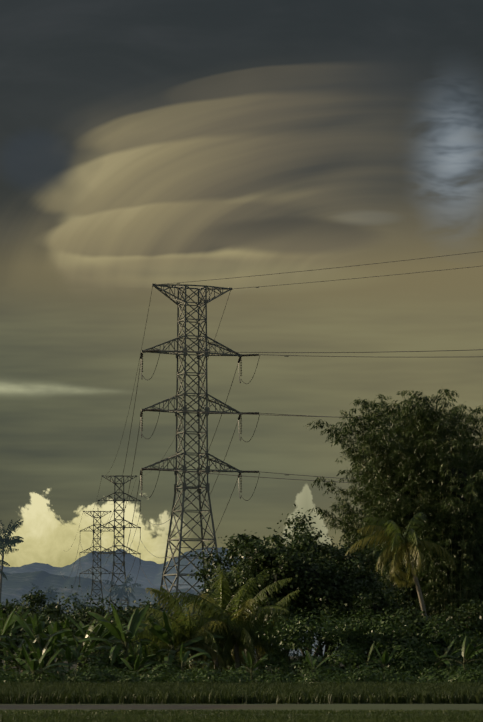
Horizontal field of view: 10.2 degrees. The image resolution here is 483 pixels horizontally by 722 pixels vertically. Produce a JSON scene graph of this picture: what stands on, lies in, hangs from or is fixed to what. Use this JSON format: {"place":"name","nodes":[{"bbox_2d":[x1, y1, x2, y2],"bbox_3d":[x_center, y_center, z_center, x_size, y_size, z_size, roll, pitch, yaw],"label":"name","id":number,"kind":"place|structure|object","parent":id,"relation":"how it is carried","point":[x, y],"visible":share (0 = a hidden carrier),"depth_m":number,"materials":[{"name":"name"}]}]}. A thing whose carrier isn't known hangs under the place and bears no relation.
{"place":"outdoors","nodes":[
{"label":"outdoors","id":0,"kind":"place"},
{"bbox_2d":[0,541,18,579],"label":"tree","id":1,"kind":"object","parent":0,"point":[6,552],"visible":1,"depth_m":328.69,"materials":[{"name":"green plant"}]},
{"bbox_2d":[30,582,58,608],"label":"tree","id":2,"kind":"object","parent":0,"point":[47,593],"visible":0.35,"depth_m":612.59,"materials":[{"name":"green plant"}]},
{"bbox_2d":[68,594,92,613],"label":"palm","id":3,"kind":"object","parent":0,"point":[84,600],"visible":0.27,"depth_m":644.34,"materials":[{"name":"green plant"}]},
{"bbox_2d":[0,547,244,590],"bbox_3d":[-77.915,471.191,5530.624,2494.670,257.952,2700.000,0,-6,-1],"label":"mountain ridge","id":4,"kind":"structure","parent":0,"point":[152,571],"depth_m":5987.76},
{"bbox_2d":[103,574,142,611],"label":"palm","id":5,"kind":"object","parent":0,"point":[120,592],"visible":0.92,"depth_m":502.07,"materials":[{"name":"green plant"}]},
{"bbox_2d":[1,571,465,655],"bbox_3d":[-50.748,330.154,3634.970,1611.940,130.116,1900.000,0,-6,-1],"label":"mountain ridge","id":6,"kind":"structure","parent":0,"point":[17,586],"depth_m":3880.17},
{"bbox_2d":[0,680,482,703],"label":"bund grass","id":7,"kind":"structure","parent":0,"point":[226,692],"depth_m":103.78,"materials":[{"name":"green plant"}]},
{"bbox_2d":[0,656,482,721],"bbox_3d":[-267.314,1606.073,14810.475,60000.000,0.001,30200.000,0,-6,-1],"label":"ground","id":8,"kind":"structure","parent":0,"point":[246,707],"depth_m":96.89,"materials":[{"name":"green plant"}]},
{"bbox_2d":[0,603,20,644],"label":"banana plant","id":9,"kind":"object","parent":8,"relation":"on","point":[10,637],"visible":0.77,"depth_m":150.61,"materials":[{"name":"green plant"}]},
{"bbox_2d":[0,519,23,603],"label":"tree","id":10,"kind":"object","parent":8,"relation":"on","point":[4,538],"visible":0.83,"depth_m":398.44,"materials":[{"name":"green plant"}]},
{"bbox_2d":[0,649,24,675],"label":"banana sucker","id":11,"kind":"object","parent":8,"relation":"on","point":[20,655],"visible":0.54,"depth_m":148.04,"materials":[{"name":"green plant"}]},
{"bbox_2d":[0,639,25,667],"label":"banana sucker","id":12,"kind":"object","parent":8,"relation":"on","point":[12,656],"visible":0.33,"depth_m":148.41,"materials":[{"name":"green plant"}]},
{"bbox_2d":[0,648,25,671],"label":"banana sucker","id":13,"kind":"object","parent":8,"relation":"on","point":[6,665],"visible":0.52,"depth_m":148.16,"materials":[{"name":"green plant"}]},
{"bbox_2d":[0,624,27,670],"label":"banana plant","id":14,"kind":"object","parent":8,"relation":"on","point":[8,646],"visible":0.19,"depth_m":160.17,"materials":[{"name":"green plant"}]},
{"bbox_2d":[0,642,28,673],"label":"banana sucker","id":15,"kind":"object","parent":8,"relation":"on","point":[16,650],"visible":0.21,"depth_m":148.28,"materials":[{"name":"green plant"}]},
{"bbox_2d":[0,603,34,664],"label":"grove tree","id":16,"kind":"object","parent":8,"relation":"on","point":[18,631],"visible":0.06,"depth_m":171.16,"materials":[{"name":"green plant"}]},
{"bbox_2d":[0,607,36,670],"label":"banana plant","id":17,"kind":"object","parent":8,"relation":"on","point":[8,624],"visible":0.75,"depth_m":154.04,"materials":[{"name":"green plant"}]},
{"bbox_2d":[0,599,39,672],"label":"bush","id":18,"kind":"object","parent":8,"relation":"on","point":[4,608],"visible":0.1,"depth_m":186.12,"materials":[{"name":"green plant"}]},
{"bbox_2d":[0,606,41,664],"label":"banana plant","id":19,"kind":"object","parent":8,"relation":"on","point":[15,622],"visible":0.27,"depth_m":164.00,"materials":[{"name":"green plant"}]},
{"bbox_2d":[0,586,63,675],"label":"bush","id":20,"kind":"object","parent":8,"relation":"on","point":[40,601],"visible":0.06,"depth_m":193.06,"materials":[{"name":"green plant"}]},
{"bbox_2d":[6,634,58,674],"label":"banana sucker","id":21,"kind":"object","parent":8,"relation":"on","point":[30,655],"visible":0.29,"depth_m":148.84,"materials":[{"name":"green plant"}]},
{"bbox_2d":[11,609,74,657],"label":"banana plant","id":22,"kind":"object","parent":8,"relation":"on","point":[30,632],"visible":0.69,"depth_m":150.75,"materials":[{"name":"green plant"}]},
{"bbox_2d":[26,613,61,651],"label":"banana plant","id":23,"kind":"object","parent":8,"relation":"on","point":[29,620],"visible":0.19,"depth_m":168.90,"materials":[{"name":"green plant"}]},
{"bbox_2d":[15,644,73,682],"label":"banana sucker","id":24,"kind":"object","parent":8,"relation":"on","point":[33,665],"visible":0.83,"depth_m":140.02,"materials":[{"name":"green plant"}]},
{"bbox_2d":[22,634,66,678],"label":"banana sucker","id":25,"kind":"object","parent":8,"relation":"on","point":[32,647],"visible":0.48,"depth_m":148.04,"materials":[{"name":"green plant"}]},
{"bbox_2d":[17,646,73,679],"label":"banana sucker","id":26,"kind":"object","parent":8,"relation":"on","point":[38,656],"visible":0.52,"depth_m":144.05,"materials":[{"name":"green plant"}]},
{"bbox_2d":[20,637,72,674],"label":"banana sucker","id":27,"kind":"object","parent":8,"relation":"on","point":[54,646],"visible":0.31,"depth_m":147.87,"materials":[{"name":"green plant"}]},
{"bbox_2d":[15,610,79,652],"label":"bush","id":28,"kind":"object","parent":8,"relation":"on","point":[46,619],"visible":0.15,"depth_m":174.87,"materials":[{"name":"green plant"}]},
{"bbox_2d":[23,621,72,673],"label":"banana plant","id":29,"kind":"object","parent":8,"relation":"on","point":[55,628],"visible":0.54,"depth_m":155.03,"materials":[{"name":"green plant"}]},
{"bbox_2d":[32,637,67,656],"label":"banana plant","id":30,"kind":"object","parent":8,"relation":"on","point":[42,643],"visible":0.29,"depth_m":149.21,"materials":[{"name":"green plant"}]},
{"bbox_2d":[31,618,90,674],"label":"banana plant","id":31,"kind":"object","parent":8,"relation":"on","point":[77,633],"visible":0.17,"depth_m":158.66,"materials":[{"name":"green plant"}]},
{"bbox_2d":[29,585,111,674],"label":"bush","id":32,"kind":"object","parent":8,"relation":"on","point":[57,612],"visible":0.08,"depth_m":190.92,"materials":[{"name":"green plant"}]},
{"bbox_2d":[60,639,91,674],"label":"banana sucker","id":33,"kind":"object","parent":8,"relation":"on","point":[84,651],"visible":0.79,"depth_m":147.26,"materials":[{"name":"green plant"}]},
{"bbox_2d":[54,642,99,677],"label":"banana sucker","id":34,"kind":"object","parent":8,"relation":"on","point":[67,654],"visible":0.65,"depth_m":147.96,"materials":[{"name":"green plant"}]},
{"bbox_2d":[59,606,99,670],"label":"bush","id":35,"kind":"object","parent":8,"relation":"on","point":[77,619],"visible":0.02,"depth_m":188.19,"materials":[{"name":"green plant"}]},
{"bbox_2d":[42,619,119,670],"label":"banana plant","id":36,"kind":"object","parent":8,"relation":"on","point":[71,635],"visible":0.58,"depth_m":150.91,"materials":[{"name":"green plant"}]},
{"bbox_2d":[69,602,92,614],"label":"bush","id":37,"kind":"object","parent":8,"relation":"on","point":[79,606],"visible":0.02,"depth_m":378.88,"materials":[{"name":"green plant"}]},
{"bbox_2d":[71,640,99,672],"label":"banana sucker","id":38,"kind":"object","parent":8,"relation":"on","point":[93,644],"visible":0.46,"depth_m":149.35,"materials":[{"name":"green plant"}]},
{"bbox_2d":[62,612,129,666],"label":"banana plant","id":39,"kind":"object","parent":8,"relation":"on","point":[106,633],"visible":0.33,"depth_m":156.27,"materials":[{"name":"green plant"}]},
{"bbox_2d":[79,511,113,606],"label":"suspension tower","id":40,"kind":"structure","parent":8,"relation":"on","point":[93,551],"depth_m":700.50,"materials":[{"name":"metal"}]},
{"bbox_2d":[73,592,128,658],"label":"bush","id":41,"kind":"object","parent":8,"relation":"on","point":[102,612],"visible":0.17,"depth_m":188.59,"materials":[{"name":"green plant"}]},
{"bbox_2d":[65,621,137,659],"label":"banana plant","id":42,"kind":"object","parent":8,"relation":"on","point":[81,624],"visible":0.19,"depth_m":158.26,"materials":[{"name":"green plant"}]},
{"bbox_2d":[94,650,125,665],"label":"banana sucker","id":43,"kind":"object","parent":8,"relation":"on","point":[122,655],"visible":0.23,"depth_m":149.05,"materials":[{"name":"green plant"}]},
{"bbox_2d":[78,621,142,653],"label":"banana plant","id":44,"kind":"object","parent":8,"relation":"on","point":[108,637],"visible":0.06,"depth_m":162.46,"materials":[{"name":"green plant"}]},
{"bbox_2d":[97,475,140,611],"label":"suspension tower","id":45,"kind":"structure","parent":8,"relation":"on","point":[114,527],"depth_m":561.46,"materials":[{"name":"metal"}]},
{"bbox_2d":[78,603,161,670],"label":"banana plant","id":46,"kind":"object","parent":8,"relation":"on","point":[119,633],"visible":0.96,"depth_m":149.84,"materials":[{"name":"green plant"}]},
{"bbox_2d":[98,640,157,671],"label":"banana sucker","id":47,"kind":"object","parent":8,"relation":"on","point":[129,658],"visible":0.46,"depth_m":148.76,"materials":[{"name":"green plant"}]},
{"bbox_2d":[115,613,144,642],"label":"banana plant","id":48,"kind":"object","parent":8,"relation":"on","point":[126,617],"visible":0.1,"depth_m":167.76,"materials":[{"name":"green plant"}]},
{"bbox_2d":[109,655,155,675],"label":"banana sucker","id":49,"kind":"object","parent":8,"relation":"on","point":[137,663],"visible":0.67,"depth_m":143.76,"materials":[{"name":"green plant"}]},
{"bbox_2d":[108,594,169,650],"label":"bush","id":50,"kind":"object","parent":8,"relation":"on","point":[125,612],"visible":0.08,"depth_m":180.08,"materials":[{"name":"green plant"}]},
{"bbox_2d":[117,643,160,674],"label":"banana sucker","id":51,"kind":"object","parent":8,"relation":"on","point":[139,652],"visible":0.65,"depth_m":148.37,"materials":[{"name":"green plant"}]},
{"bbox_2d":[120,621,177,670],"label":"banana plant","id":52,"kind":"object","parent":8,"relation":"on","point":[138,631],"visible":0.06,"depth_m":154.94,"materials":[{"name":"green plant"}]},
{"bbox_2d":[123,613,176,652],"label":"banana plant","id":53,"kind":"object","parent":8,"relation":"on","point":[140,629],"visible":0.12,"depth_m":160.99,"materials":[{"name":"green plant"}]},
{"bbox_2d":[133,640,171,669],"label":"banana sucker","id":54,"kind":"object","parent":8,"relation":"on","point":[144,650],"visible":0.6,"depth_m":150.54,"materials":[{"name":"green plant"}]},
{"bbox_2d":[130,598,196,642],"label":"bush","id":55,"kind":"object","parent":8,"relation":"on","point":[171,615],"visible":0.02,"depth_m":175.42,"materials":[{"name":"green plant"}]},
{"bbox_2d":[138,616,217,680],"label":"bush","id":56,"kind":"object","parent":8,"relation":"on","point":[144,621],"visible":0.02,"depth_m":158.19,"materials":[{"name":"green plant"}]},
{"bbox_2d":[151,642,208,677],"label":"banana sucker","id":57,"kind":"object","parent":8,"relation":"on","point":[183,658],"visible":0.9,"depth_m":143.89,"materials":[{"name":"green plant"}]},
{"bbox_2d":[140,610,223,675],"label":"banana plant","id":58,"kind":"object","parent":8,"relation":"on","point":[163,634],"visible":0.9,"depth_m":150.89,"materials":[{"name":"green plant"}]},
{"bbox_2d":[141,284,241,668],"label":"tension tower","id":59,"kind":"structure","parent":8,"relation":"on","point":[176,397],"depth_m":313.63,"materials":[{"name":"metal"}]},
{"bbox_2d":[79,350,258,581],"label":"insulator strings","id":60,"kind":"object","parent":59,"relation":"hanging from","point":[141,413],"visible":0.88,"depth_m":314.08,"materials":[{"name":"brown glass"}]},
{"bbox_2d":[60,251,482,611],"bbox_3d":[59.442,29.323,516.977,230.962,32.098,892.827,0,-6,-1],"label":"conductors","id":61,"kind":"object","parent":59,"relation":"attached to","point":[233,413],"visible":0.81,"depth_m":311.01,"materials":[{"name":"grey metal"}]},
{"bbox_2d":[128,586,273,674],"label":"young coconut palm","id":62,"kind":"object","parent":8,"relation":"on","point":[215,649],"visible":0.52,"depth_m":153.92,"materials":[{"name":"green plant"}]},
{"bbox_2d":[197,570,241,668],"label":"tree","id":63,"kind":"object","parent":8,"relation":"on","point":[228,575],"depth_m":170.14,"materials":[{"name":"green plant"}]},
{"bbox_2d":[173,564,279,672],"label":"young coconut palm","id":64,"kind":"object","parent":8,"relation":"on","point":[222,597],"visible":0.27,"depth_m":164.78,"materials":[{"name":"green plant"}]},
{"bbox_2d":[187,530,269,615],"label":"tree","id":65,"kind":"object","parent":8,"relation":"on","point":[207,562],"visible":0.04,"depth_m":175.02,"materials":[{"name":"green plant"}]},
{"bbox_2d":[171,569,292,673],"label":"young coconut palm","id":66,"kind":"object","parent":8,"relation":"on","point":[243,607],"visible":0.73,"depth_m":154.39,"materials":[{"name":"green plant"}]},
{"bbox_2d":[0,711,482,721],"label":"road","id":67,"kind":"structure","parent":8,"relation":"on","point":[266,717],"depth_m":72.53,"materials":[{"name":"grey asphalt"}]},
{"bbox_2d":[0,658,482,684],"bbox_3d":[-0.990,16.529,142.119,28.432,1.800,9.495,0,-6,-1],"label":"vine scrub","id":68,"kind":"object","parent":8,"relation":"on","point":[103,676],"visible":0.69,"depth_m":140.32,"materials":[{"name":"green plant"}]},
{"bbox_2d":[231,651,268,678],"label":"banana sucker","id":69,"kind":"object","parent":8,"relation":"on","point":[261,660],"visible":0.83,"depth_m":142.05,"materials":[{"name":"green plant"}]},
{"bbox_2d":[210,589,299,678],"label":"young coconut palm","id":70,"kind":"object","parent":8,"relation":"on","point":[285,600],"visible":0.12,"depth_m":157.22,"materials":[{"name":"green plant"}]},
{"bbox_2d":[210,527,318,664],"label":"tree","id":71,"kind":"object","parent":8,"relation":"on","point":[243,537],"visible":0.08,"depth_m":172.58,"materials":[{"name":"green plant"}]},
{"bbox_2d":[231,566,307,629],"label":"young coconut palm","id":72,"kind":"object","parent":8,"relation":"on","point":[243,584],"visible":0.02,"depth_m":168.05,"materials":[{"name":"green plant"}]},
{"bbox_2d":[74,642,482,681],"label":"bushes","id":73,"kind":"object","parent":8,"relation":"on","point":[276,662],"visible":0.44,"depth_m":150.01,"materials":[{"name":"green plant"}]},
{"bbox_2d":[219,531,356,680],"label":"tree","id":74,"kind":"object","parent":8,"relation":"on","point":[311,579],"visible":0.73,"depth_m":165.60,"materials":[{"name":"green plant"}]},
{"bbox_2d":[287,650,346,682],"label":"banana sucker","id":75,"kind":"object","parent":8,"relation":"on","point":[309,658],"visible":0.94,"depth_m":142.02,"materials":[{"name":"green plant"}]},
{"bbox_2d":[269,504,367,676],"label":"tree","id":76,"kind":"object","parent":8,"relation":"on","point":[301,522],"visible":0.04,"depth_m":177.51,"materials":[{"name":"green plant"}]},
{"bbox_2d":[274,523,402,663],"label":"tree","id":77,"kind":"object","parent":8,"relation":"on","point":[337,554],"visible":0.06,"depth_m":170.59,"materials":[{"name":"green plant"}]},
{"bbox_2d":[306,470,380,672],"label":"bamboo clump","id":78,"kind":"object","parent":8,"relation":"on","point":[352,534],"visible":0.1,"depth_m":187.51,"materials":[{"name":"green plant"}]},
{"bbox_2d":[350,647,365,674],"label":"banana plant","id":79,"kind":"object","parent":8,"relation":"on","point":[352,663],"visible":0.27,"depth_m":151.73,"materials":[{"name":"green plant"}]},
{"bbox_2d":[298,559,418,671],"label":"tree","id":80,"kind":"object","parent":8,"relation":"on","point":[355,601],"visible":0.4,"depth_m":164.53,"materials":[{"name":"green plant"}]},
{"bbox_2d":[256,605,482,676],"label":"vine scrub wall","id":81,"kind":"structure","parent":8,"relation":"on","point":[349,630],"depth_m":152.92,"materials":[{"name":"green plant"}]},
{"bbox_2d":[346,641,395,669],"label":"banana plant","id":82,"kind":"object","parent":8,"relation":"on","point":[371,652],"visible":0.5,"depth_m":149.79,"materials":[{"name":"green plant"}]},
{"bbox_2d":[359,644,398,672],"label":"banana plant","id":83,"kind":"object","parent":8,"relation":"on","point":[385,658],"visible":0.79,"depth_m":149.07,"materials":[{"name":"green plant"}]},
{"bbox_2d":[306,390,482,677],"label":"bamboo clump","id":84,"kind":"object","parent":8,"relation":"on","point":[380,471],"visible":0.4,"depth_m":180.69,"materials":[{"name":"green plant"}]},
{"bbox_2d":[345,512,455,618],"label":"coconut palm","id":85,"kind":"object","parent":8,"relation":"on","point":[399,539],"visible":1,"depth_m":159.68,"materials":[{"name":"green plant"}]},
{"bbox_2d":[363,598,451,668],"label":"bush","id":86,"kind":"object","parent":8,"relation":"on","point":[410,617],"visible":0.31,"depth_m":156.39,"materials":[{"name":"green plant"}]},
{"bbox_2d":[350,438,481,616],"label":"bamboo clump","id":87,"kind":"object","parent":8,"relation":"on","point":[396,466],"depth_m":188.41,"materials":[{"name":"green plant"}]},
{"bbox_2d":[358,389,482,674],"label":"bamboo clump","id":88,"kind":"object","parent":8,"relation":"on","point":[449,506],"visible":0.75,"depth_m":178.49,"materials":[{"name":"green plant"}]},
{"bbox_2d":[387,425,482,672],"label":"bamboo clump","id":89,"kind":"object","parent":8,"relation":"on","point":[478,459],"visible":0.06,"depth_m":182.67,"materials":[{"name":"green plant"}]},
{"bbox_2d":[411,637,471,670],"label":"banana plant","id":90,"kind":"object","parent":8,"relation":"on","point":[457,653],"visible":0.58,"depth_m":150.98,"materials":[{"name":"green plant"}]},
{"bbox_2d":[424,599,482,664],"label":"bush","id":91,"kind":"object","parent":8,"relation":"on","point":[466,616],"visible":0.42,"depth_m":157.85,"materials":[{"name":"green plant"}]},
{"bbox_2d":[433,636,482,669],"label":"banana plant","id":92,"kind":"object","parent":8,"relation":"on","point":[465,653],"visible":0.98,"depth_m":149.17,"materials":[{"name":"green plant"}]},
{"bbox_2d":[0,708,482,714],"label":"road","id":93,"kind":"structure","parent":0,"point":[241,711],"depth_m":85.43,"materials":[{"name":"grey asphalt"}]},
{"bbox_2d":[0,0,482,566],"label":"sky","id":94,"kind":"structure","parent":0,"point":[144,143],"materials":[{"name":"grey"}]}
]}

